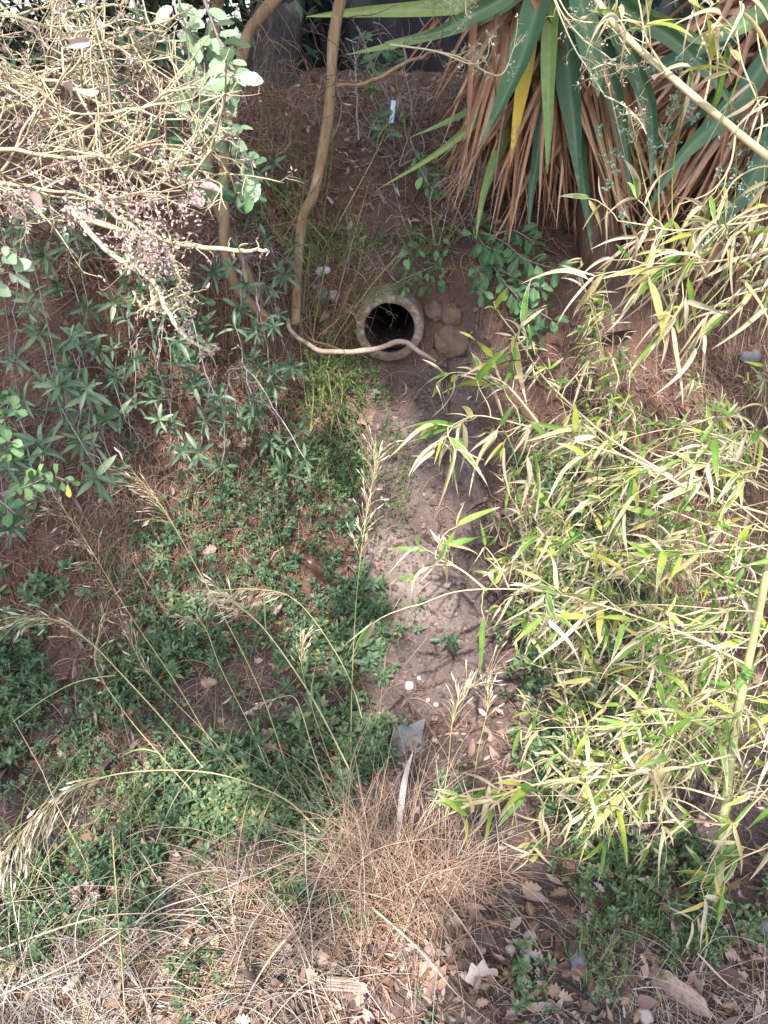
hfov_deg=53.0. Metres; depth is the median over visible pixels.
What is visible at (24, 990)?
fallen leaf
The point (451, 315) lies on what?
stone
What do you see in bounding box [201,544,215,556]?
fallen leaf
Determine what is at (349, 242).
dead cane
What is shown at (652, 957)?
fallen leaf
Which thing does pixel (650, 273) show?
bamboo
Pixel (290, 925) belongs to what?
straw stem
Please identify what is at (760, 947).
fallen leaf
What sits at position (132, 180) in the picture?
dry bush
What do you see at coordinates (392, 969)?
fallen leaf
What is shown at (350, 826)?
grass tussock
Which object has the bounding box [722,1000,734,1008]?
fallen leaf
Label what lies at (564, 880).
fallen leaf
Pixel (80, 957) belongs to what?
straw stem
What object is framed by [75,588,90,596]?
fallen leaf
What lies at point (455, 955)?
fallen leaf
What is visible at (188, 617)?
grass stalk
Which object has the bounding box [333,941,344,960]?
fallen leaf
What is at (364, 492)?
grass stalk
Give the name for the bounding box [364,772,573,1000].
grass tussock
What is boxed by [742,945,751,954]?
fallen leaf
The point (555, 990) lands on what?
fallen leaf
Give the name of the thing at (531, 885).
fallen leaf
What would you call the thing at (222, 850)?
grass tussock
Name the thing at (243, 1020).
fallen leaf
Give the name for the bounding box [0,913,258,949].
straw stem
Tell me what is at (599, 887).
fallen leaf
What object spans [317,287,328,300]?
stone
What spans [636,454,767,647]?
grass tussock
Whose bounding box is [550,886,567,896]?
fallen leaf
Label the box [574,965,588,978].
fallen leaf
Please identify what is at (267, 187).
dry bush
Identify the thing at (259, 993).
fallen leaf
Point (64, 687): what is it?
grass stalk
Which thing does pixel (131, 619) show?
grass stalk
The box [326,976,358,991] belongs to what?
splintered wood
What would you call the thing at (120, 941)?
grass stalk
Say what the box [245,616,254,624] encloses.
fallen leaf
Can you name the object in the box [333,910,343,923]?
fallen leaf
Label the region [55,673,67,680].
fallen leaf
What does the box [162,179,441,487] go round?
grass tussock
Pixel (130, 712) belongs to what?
fallen leaf
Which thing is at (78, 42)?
dead shrub
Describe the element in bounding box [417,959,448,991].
fallen leaf
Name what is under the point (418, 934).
fallen leaf
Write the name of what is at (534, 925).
fallen leaf
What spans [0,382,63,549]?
evergreen shrub
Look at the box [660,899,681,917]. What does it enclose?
fallen leaf
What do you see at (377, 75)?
dead cane
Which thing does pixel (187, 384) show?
evergreen shrub
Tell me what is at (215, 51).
leafy sprig
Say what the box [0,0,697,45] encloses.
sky
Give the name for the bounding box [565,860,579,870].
fallen leaf
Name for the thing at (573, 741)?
bamboo
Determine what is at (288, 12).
tree
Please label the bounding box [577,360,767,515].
bamboo
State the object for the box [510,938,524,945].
fallen leaf
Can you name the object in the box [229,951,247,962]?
fallen leaf
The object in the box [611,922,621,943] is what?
fallen leaf
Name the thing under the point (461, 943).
fallen leaf
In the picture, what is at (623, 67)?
dry weed
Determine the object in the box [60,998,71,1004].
fallen leaf
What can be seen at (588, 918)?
fallen leaf
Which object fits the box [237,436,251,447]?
fallen leaf
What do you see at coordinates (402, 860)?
grass tussock
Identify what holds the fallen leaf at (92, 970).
on the ground at (488, 320)
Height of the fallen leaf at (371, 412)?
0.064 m
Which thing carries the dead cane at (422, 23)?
on the ground at (488, 320)
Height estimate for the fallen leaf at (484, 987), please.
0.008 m
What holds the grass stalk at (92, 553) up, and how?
on the ground at (488, 320)
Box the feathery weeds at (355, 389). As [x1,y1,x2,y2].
[212,192,644,675]
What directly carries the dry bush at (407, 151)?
on the ground at (488, 320)
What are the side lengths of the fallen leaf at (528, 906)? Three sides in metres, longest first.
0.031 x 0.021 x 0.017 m
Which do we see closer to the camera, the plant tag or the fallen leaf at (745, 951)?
the fallen leaf at (745, 951)
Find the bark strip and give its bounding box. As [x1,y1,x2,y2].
[650,966,710,1018]
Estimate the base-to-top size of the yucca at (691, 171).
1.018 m
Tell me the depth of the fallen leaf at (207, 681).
2.04 m
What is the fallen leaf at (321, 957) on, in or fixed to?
on the ground at (488, 320)
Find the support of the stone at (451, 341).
on the ground at (488, 320)
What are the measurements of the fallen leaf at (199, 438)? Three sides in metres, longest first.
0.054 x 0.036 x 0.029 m
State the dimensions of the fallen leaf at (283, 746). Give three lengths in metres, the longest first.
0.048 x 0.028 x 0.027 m
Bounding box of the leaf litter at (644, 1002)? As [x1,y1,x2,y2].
[0,62,767,1023]
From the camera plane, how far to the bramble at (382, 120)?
2.35 m
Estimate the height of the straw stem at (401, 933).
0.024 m
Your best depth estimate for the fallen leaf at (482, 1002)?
1.40 m
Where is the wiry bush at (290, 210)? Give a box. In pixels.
[229,37,406,270]
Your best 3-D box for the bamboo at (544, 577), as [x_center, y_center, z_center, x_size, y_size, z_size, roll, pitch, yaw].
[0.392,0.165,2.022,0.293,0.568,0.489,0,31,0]
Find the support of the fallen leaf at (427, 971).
on the leaf litter at (644, 1002)
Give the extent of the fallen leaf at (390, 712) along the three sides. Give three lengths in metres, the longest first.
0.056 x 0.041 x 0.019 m
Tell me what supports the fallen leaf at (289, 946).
on the ground at (488, 320)
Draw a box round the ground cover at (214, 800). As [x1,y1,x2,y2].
[0,336,767,1023]
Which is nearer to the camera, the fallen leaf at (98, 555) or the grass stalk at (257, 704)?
the grass stalk at (257, 704)
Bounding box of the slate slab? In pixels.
[391,719,424,757]
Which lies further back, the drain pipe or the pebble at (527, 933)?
the drain pipe
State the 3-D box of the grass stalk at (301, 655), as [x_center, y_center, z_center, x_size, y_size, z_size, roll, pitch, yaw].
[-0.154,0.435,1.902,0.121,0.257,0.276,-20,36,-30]
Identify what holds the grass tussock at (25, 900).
on the ground at (488, 320)
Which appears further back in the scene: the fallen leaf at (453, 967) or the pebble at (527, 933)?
the pebble at (527, 933)
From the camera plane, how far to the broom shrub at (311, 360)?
2.27 m
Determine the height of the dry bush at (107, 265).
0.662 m
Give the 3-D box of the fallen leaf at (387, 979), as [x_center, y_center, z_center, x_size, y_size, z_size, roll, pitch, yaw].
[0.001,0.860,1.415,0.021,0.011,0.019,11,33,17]
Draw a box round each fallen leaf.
[2,737,8,751]
[14,988,28,997]
[31,878,41,887]
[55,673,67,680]
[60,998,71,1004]
[62,974,80,993]
[67,828,97,849]
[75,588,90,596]
[89,966,100,979]
[93,550,106,561]
[106,1000,121,1007]
[126,708,132,715]
[174,1010,182,1022]
[180,698,190,705]
[183,929,197,939]
[192,434,204,447]
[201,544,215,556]
[201,677,214,687]
[201,987,212,1004]
[217,717,225,723]
[218,438,230,447]
[229,883,248,894]
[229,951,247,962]
[235,1014,249,1023]
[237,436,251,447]
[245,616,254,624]
[251,450,257,462]
[255,989,261,998]
[261,728,269,740]
[263,740,276,753]
[272,661,288,672]
[273,604,281,613]
[277,743,288,753]
[286,939,296,950]
[305,968,318,983]
[311,949,328,964]
[315,1009,325,1023]
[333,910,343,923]
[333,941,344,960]
[353,938,359,946]
[353,982,369,1005]
[353,1005,366,1012]
[357,404,375,425]
[357,972,365,979]
[373,981,377,995]
[374,709,394,718]
[379,977,390,982]
[389,979,395,997]
[390,966,397,973]
[413,929,423,937]
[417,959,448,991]
[417,967,431,981]
[423,1014,434,1018]
[438,990,442,1000]
[446,964,456,971]
[447,915,462,926]
[449,954,457,961]
[452,996,461,1002]
[457,938,472,949]
[459,971,467,979]
[465,960,499,987]
[469,987,475,1000]
[475,997,489,1008]
[479,983,489,989]
[481,895,497,904]
[488,917,499,927]
[502,964,514,977]
[506,1008,516,1020]
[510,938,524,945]
[520,972,525,981]
[522,880,541,893]
[524,902,535,917]
[527,919,540,935]
[527,949,542,961]
[529,989,542,1000]
[535,967,542,984]
[538,909,555,914]
[543,982,560,999]
[544,846,554,856]
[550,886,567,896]
[553,867,566,876]
[553,944,565,958]
[557,904,574,918]
[559,989,572,1002]
[561,969,572,977]
[562,875,576,881]
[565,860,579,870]
[566,915,582,927]
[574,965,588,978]
[575,813,586,827]
[583,899,596,909]
[586,910,591,920]
[587,977,595,992]
[591,1015,599,1022]
[592,863,613,878]
[593,882,604,891]
[594,985,608,997]
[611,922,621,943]
[619,875,633,885]
[621,991,631,1004]
[628,972,640,983]
[632,1009,641,1022]
[637,876,670,900]
[640,954,646,963]
[648,954,661,965]
[651,976,659,988]
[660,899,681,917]
[666,880,673,894]
[670,917,681,935]
[671,896,684,909]
[672,883,699,897]
[674,1002,677,1018]
[707,991,721,1004]
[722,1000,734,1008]
[726,877,740,890]
[726,937,744,945]
[732,903,751,919]
[734,969,748,982]
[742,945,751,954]
[744,957,755,969]
[744,1003,750,1012]
[746,885,762,889]
[750,954,767,962]
[753,673,762,683]
[758,942,765,952]
[762,975,767,989]
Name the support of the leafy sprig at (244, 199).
attached to the dead shrub at (78, 42)
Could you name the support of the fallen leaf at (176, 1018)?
on the ground at (488, 320)
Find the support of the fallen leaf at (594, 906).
on the ground at (488, 320)
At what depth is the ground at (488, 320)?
2.23 m
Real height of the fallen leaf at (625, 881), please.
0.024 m
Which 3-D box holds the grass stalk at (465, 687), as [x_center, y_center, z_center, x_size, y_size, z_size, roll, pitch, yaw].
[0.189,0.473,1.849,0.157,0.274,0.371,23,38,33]
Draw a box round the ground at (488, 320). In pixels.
[0,46,767,1023]
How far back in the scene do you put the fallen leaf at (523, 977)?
1.44 m
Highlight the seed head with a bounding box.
[68,880,99,913]
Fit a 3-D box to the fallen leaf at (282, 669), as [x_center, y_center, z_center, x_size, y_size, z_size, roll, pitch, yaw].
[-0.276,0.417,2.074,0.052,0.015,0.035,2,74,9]
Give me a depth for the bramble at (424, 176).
2.30 m
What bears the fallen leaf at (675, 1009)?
on the ground at (488, 320)
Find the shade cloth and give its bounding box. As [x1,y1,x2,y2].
[300,0,692,74]
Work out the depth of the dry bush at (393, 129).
2.52 m
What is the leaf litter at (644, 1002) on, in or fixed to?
on the ground at (488, 320)
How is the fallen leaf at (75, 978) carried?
on the grass tussock at (50, 994)
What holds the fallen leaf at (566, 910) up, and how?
on the ground at (488, 320)
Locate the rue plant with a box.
[595,54,767,332]
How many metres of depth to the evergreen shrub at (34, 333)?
2.13 m
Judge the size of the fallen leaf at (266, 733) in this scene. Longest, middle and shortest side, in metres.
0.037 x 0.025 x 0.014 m
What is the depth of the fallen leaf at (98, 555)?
2.21 m
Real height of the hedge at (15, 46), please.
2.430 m
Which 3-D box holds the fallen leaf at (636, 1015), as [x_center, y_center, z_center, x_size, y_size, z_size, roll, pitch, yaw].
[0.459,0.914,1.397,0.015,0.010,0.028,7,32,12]
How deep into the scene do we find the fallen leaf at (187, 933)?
1.51 m
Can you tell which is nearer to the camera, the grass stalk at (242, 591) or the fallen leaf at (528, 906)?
the fallen leaf at (528, 906)
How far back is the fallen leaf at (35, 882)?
1.61 m
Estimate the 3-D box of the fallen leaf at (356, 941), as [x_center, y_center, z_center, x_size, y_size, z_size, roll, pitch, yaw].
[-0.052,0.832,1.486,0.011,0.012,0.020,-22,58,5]
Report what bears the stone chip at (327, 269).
on the ground at (488, 320)
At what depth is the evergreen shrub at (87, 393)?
2.05 m
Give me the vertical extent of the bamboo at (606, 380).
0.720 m
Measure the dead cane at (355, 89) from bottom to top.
0.265 m
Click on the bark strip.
(696, 1006)
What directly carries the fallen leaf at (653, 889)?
on the ground at (488, 320)
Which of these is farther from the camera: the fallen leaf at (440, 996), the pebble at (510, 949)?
the pebble at (510, 949)
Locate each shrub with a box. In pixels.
[0,0,299,369]
[0,194,75,418]
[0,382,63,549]
[0,390,80,526]
[12,324,131,506]
[24,186,167,369]
[53,201,215,379]
[97,306,198,466]
[113,238,236,421]
[152,0,313,322]
[180,309,317,489]
[198,224,311,405]
[229,137,300,233]
[251,0,442,324]
[289,200,459,437]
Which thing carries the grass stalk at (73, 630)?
on the ground at (488, 320)
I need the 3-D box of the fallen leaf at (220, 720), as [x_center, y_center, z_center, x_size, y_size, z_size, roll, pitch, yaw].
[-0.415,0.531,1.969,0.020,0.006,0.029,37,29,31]
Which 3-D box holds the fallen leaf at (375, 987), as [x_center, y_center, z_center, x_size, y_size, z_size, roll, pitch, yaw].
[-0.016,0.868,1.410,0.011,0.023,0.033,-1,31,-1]
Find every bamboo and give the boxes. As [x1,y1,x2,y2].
[347,280,767,961]
[479,465,601,683]
[506,647,726,854]
[510,257,642,513]
[521,0,767,402]
[539,462,724,666]
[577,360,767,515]
[609,507,767,803]
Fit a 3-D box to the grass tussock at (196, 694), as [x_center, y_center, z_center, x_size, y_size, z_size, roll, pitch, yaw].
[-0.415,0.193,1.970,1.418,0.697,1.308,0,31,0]
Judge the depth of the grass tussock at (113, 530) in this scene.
2.22 m
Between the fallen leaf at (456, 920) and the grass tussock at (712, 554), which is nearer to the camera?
the fallen leaf at (456, 920)
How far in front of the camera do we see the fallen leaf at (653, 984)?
1.43 m
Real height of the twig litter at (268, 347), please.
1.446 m
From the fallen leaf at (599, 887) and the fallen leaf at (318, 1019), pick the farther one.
the fallen leaf at (599, 887)
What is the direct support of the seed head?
on the ground at (488, 320)
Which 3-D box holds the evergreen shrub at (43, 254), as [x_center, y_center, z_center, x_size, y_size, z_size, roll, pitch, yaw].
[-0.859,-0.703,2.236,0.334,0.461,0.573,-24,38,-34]
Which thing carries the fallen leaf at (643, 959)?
on the ground at (488, 320)
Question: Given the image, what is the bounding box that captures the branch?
[286,319,436,361]
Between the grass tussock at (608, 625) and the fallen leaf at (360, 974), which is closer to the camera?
the fallen leaf at (360, 974)
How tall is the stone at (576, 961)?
0.033 m
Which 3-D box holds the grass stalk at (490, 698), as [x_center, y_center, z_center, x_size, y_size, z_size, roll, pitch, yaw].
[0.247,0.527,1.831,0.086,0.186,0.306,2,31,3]
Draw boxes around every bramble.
[345,31,404,99]
[364,104,405,140]
[391,173,480,298]
[406,137,493,239]
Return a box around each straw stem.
[0,854,319,995]
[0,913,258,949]
[235,921,300,1023]
[281,909,318,1015]
[358,896,493,1023]
[396,753,412,849]
[435,887,548,1022]
[697,953,763,1002]
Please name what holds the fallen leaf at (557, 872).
on the ground at (488, 320)
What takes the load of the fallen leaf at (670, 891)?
on the ground at (488, 320)
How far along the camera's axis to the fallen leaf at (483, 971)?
1.43 m
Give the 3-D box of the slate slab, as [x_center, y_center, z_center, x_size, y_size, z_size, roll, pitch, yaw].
[0.057,0.567,1.931,0.079,0.047,0.122,5,31,8]
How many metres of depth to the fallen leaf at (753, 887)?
1.56 m
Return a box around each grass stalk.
[0,598,222,791]
[0,761,319,891]
[13,675,114,721]
[26,483,228,775]
[78,590,197,796]
[97,828,125,1023]
[108,610,255,786]
[109,447,302,819]
[168,612,273,784]
[188,574,358,786]
[199,580,364,728]
[245,695,332,806]
[288,625,332,766]
[346,423,404,752]
[441,641,522,811]
[469,670,504,809]
[512,682,553,824]
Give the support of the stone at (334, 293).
on the ground at (488, 320)
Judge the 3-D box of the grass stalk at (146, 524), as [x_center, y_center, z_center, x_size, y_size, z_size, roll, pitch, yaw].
[-0.394,0.241,1.877,0.174,0.609,0.857,-24,39,-34]
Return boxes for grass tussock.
[0,383,487,888]
[0,719,154,1023]
[0,810,566,1023]
[0,826,264,1023]
[1,671,380,1023]
[7,392,231,658]
[10,815,252,1023]
[26,248,356,633]
[95,734,518,1023]
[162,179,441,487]
[194,672,482,983]
[207,638,623,1023]
[247,802,507,1009]
[250,287,435,516]
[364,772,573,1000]
[391,214,614,463]
[447,822,767,1023]
[455,419,748,704]
[537,827,767,1023]
[604,208,767,494]
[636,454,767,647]
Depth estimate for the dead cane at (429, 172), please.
2.34 m
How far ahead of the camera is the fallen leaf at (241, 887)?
1.60 m
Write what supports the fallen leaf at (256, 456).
on the ground at (488, 320)
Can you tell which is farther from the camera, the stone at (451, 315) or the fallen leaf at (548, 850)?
the stone at (451, 315)
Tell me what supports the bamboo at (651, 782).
on the ground at (488, 320)
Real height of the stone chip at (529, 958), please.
0.010 m
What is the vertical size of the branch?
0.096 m
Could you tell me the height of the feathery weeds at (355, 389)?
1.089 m
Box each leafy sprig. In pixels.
[0,246,34,296]
[83,0,266,213]
[156,0,269,202]
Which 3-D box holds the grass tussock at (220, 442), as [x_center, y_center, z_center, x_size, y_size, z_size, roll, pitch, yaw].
[-0.581,-0.249,2.281,0.936,0.917,0.973,-23,38,-33]
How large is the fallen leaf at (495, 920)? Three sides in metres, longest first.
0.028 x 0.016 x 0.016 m
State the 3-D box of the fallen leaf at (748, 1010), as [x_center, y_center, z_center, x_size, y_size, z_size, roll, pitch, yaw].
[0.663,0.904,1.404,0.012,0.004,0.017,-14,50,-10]
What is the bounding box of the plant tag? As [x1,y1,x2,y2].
[389,100,395,122]
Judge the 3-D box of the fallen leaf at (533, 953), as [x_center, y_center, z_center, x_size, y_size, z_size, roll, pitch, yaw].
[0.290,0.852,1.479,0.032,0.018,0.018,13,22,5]
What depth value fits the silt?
2.54 m
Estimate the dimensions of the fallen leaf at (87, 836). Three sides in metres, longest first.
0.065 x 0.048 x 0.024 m
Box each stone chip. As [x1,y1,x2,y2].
[315,266,330,275]
[522,953,530,962]
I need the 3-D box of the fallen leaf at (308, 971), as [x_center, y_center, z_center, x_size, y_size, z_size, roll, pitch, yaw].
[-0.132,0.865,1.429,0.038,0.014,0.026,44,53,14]
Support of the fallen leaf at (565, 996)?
on the ground at (488, 320)
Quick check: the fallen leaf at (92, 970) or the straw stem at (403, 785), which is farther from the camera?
the straw stem at (403, 785)
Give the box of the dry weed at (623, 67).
[390,0,651,146]
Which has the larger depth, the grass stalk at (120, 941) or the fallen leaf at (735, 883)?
the fallen leaf at (735, 883)
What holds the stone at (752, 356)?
on the ground at (488, 320)
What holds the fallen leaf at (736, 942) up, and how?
on the ground at (488, 320)
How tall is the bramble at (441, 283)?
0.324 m
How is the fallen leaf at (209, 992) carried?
on the ground at (488, 320)
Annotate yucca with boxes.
[306,0,735,336]
[609,0,767,350]
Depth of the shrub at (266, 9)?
2.12 m
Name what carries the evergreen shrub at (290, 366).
on the ground at (488, 320)
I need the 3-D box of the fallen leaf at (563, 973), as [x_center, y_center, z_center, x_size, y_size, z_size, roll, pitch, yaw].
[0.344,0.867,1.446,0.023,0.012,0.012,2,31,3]
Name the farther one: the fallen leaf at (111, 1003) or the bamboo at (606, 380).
the bamboo at (606, 380)
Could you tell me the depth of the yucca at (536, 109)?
2.12 m
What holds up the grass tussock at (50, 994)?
on the ground at (488, 320)
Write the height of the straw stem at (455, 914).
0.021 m
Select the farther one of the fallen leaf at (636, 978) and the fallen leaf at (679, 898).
the fallen leaf at (679, 898)
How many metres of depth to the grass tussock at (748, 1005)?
1.42 m
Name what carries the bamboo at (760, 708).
on the ground at (488, 320)
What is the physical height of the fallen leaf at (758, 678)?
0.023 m
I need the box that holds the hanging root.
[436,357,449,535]
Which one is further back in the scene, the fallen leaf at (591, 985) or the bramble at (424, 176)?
the bramble at (424, 176)
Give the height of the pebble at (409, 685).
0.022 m
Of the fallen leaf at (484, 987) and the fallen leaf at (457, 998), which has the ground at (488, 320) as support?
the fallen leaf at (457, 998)
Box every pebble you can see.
[405,681,413,689]
[505,944,515,954]
[523,929,536,941]
[638,1007,653,1023]
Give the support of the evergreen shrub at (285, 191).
on the ground at (488, 320)
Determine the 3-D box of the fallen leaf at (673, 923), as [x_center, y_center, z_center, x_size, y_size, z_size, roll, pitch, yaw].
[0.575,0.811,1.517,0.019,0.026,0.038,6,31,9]
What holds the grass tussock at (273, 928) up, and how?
on the ground at (488, 320)
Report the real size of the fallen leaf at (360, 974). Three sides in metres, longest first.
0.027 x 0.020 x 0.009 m
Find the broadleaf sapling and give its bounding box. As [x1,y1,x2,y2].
[468,213,573,350]
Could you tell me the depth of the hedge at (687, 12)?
3.26 m
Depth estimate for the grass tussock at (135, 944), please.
1.49 m
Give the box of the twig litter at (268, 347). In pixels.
[0,79,767,1023]
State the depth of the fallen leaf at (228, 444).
2.30 m
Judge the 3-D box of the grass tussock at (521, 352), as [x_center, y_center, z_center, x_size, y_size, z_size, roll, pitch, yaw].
[0.391,-0.526,2.318,0.696,0.624,0.519,10,32,16]
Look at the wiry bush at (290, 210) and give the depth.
2.31 m
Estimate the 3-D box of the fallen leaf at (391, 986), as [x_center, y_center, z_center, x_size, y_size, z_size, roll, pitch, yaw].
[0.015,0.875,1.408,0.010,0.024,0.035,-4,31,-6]
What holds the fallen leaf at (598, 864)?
on the ground at (488, 320)
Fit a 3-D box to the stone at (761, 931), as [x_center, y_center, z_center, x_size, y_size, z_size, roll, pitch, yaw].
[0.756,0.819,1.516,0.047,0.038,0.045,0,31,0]
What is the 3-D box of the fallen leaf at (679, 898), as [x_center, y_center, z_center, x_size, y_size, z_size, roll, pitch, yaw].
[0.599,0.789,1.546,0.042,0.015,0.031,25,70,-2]
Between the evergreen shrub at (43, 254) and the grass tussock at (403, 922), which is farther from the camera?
the evergreen shrub at (43, 254)
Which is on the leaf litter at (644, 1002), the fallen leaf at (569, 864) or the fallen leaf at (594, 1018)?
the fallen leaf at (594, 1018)
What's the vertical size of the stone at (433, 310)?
0.066 m
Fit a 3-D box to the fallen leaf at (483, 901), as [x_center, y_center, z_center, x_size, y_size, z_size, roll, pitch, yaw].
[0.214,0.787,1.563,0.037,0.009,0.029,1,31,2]
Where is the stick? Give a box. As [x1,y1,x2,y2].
[562,979,629,1023]
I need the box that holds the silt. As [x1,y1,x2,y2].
[375,303,407,347]
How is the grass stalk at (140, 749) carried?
on the ground at (488, 320)
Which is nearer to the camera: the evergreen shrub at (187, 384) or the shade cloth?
the evergreen shrub at (187, 384)
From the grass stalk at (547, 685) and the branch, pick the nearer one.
the grass stalk at (547, 685)
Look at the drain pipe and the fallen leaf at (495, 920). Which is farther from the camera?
the drain pipe
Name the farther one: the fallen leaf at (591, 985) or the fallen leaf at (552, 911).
the fallen leaf at (552, 911)
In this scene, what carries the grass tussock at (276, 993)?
on the ground at (488, 320)
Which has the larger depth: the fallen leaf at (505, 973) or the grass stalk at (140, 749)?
the grass stalk at (140, 749)
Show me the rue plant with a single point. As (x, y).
(674, 96)
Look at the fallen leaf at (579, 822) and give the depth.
1.71 m
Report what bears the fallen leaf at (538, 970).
on the ground at (488, 320)
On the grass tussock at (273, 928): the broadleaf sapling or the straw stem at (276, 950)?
the straw stem at (276, 950)
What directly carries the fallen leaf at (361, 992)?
on the ground at (488, 320)
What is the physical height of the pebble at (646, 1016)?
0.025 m
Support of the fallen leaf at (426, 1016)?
on the ground at (488, 320)
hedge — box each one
[0,0,345,77]
[480,0,721,46]
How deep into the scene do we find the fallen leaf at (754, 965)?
1.45 m
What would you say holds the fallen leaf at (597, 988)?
on the ground at (488, 320)
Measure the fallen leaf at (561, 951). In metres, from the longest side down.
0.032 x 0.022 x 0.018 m
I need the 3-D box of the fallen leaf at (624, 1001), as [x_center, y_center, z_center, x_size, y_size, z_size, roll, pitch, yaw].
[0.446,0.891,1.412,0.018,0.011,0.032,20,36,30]
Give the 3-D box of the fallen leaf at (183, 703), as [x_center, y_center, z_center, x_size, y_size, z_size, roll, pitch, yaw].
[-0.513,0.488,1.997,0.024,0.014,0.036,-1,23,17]
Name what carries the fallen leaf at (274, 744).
on the ground at (488, 320)
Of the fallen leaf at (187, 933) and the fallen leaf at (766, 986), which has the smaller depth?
the fallen leaf at (766, 986)
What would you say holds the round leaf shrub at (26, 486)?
on the ground at (488, 320)
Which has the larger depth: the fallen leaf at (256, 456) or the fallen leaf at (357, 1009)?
the fallen leaf at (256, 456)
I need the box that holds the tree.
[245,0,305,87]
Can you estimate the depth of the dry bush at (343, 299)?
2.20 m
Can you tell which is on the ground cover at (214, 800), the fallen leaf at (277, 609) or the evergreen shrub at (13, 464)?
the fallen leaf at (277, 609)
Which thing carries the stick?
on the leaf litter at (644, 1002)
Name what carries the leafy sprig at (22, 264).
attached to the dead shrub at (78, 42)
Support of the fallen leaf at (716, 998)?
on the ground at (488, 320)
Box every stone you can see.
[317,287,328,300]
[330,290,338,301]
[424,300,442,321]
[434,325,468,358]
[441,306,461,325]
[567,940,587,970]
[739,350,760,363]
[757,915,767,937]
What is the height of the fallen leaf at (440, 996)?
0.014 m
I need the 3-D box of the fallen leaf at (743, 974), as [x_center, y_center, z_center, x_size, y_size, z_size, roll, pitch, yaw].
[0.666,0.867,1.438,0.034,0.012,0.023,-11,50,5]
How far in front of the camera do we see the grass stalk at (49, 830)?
1.40 m
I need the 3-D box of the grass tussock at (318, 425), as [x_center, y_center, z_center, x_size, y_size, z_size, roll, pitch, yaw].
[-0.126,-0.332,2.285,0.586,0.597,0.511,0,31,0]
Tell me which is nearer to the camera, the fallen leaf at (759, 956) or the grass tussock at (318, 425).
the fallen leaf at (759, 956)
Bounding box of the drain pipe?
[355,285,424,360]
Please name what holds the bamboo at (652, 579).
on the ground at (488, 320)
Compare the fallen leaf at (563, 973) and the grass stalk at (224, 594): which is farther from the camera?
the grass stalk at (224, 594)
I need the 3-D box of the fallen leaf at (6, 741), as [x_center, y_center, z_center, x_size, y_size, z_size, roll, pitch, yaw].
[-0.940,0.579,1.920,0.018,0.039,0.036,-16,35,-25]
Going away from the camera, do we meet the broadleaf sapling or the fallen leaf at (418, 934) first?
the fallen leaf at (418, 934)
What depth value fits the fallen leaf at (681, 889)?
1.57 m
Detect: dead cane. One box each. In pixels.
[322,211,365,274]
[348,44,366,140]
[356,26,409,111]
[418,17,476,211]
[421,165,475,245]
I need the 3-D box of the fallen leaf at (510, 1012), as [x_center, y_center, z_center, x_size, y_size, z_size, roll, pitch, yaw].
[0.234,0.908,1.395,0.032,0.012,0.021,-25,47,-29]
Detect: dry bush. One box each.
[0,2,285,269]
[0,162,215,384]
[0,335,156,511]
[201,20,391,250]
[240,149,396,373]
[322,0,455,167]
[364,78,500,241]
[367,133,504,305]
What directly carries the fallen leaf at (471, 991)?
on the ground at (488, 320)
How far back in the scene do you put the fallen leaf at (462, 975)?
1.44 m
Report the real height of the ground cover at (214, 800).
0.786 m
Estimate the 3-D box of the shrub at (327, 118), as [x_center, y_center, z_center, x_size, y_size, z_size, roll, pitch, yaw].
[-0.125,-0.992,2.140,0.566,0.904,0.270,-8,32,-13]
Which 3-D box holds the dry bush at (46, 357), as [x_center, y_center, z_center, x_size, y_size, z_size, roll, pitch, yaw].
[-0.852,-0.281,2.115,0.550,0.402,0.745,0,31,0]
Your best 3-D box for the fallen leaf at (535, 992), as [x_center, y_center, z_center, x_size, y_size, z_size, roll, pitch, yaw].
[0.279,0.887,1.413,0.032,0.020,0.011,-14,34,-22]
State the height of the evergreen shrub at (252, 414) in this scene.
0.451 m
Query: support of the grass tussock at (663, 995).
on the ground at (488, 320)
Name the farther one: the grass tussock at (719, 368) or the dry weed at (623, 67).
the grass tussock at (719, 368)
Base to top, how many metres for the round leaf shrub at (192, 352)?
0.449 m
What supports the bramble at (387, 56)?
hanging from the wiry bush at (290, 210)
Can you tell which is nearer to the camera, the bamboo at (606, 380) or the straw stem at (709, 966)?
the straw stem at (709, 966)
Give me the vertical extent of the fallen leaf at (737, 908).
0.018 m
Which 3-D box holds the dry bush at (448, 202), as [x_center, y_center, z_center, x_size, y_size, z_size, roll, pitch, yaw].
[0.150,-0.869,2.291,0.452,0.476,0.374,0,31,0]
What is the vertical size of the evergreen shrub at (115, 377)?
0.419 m
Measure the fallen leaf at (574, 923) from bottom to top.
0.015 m

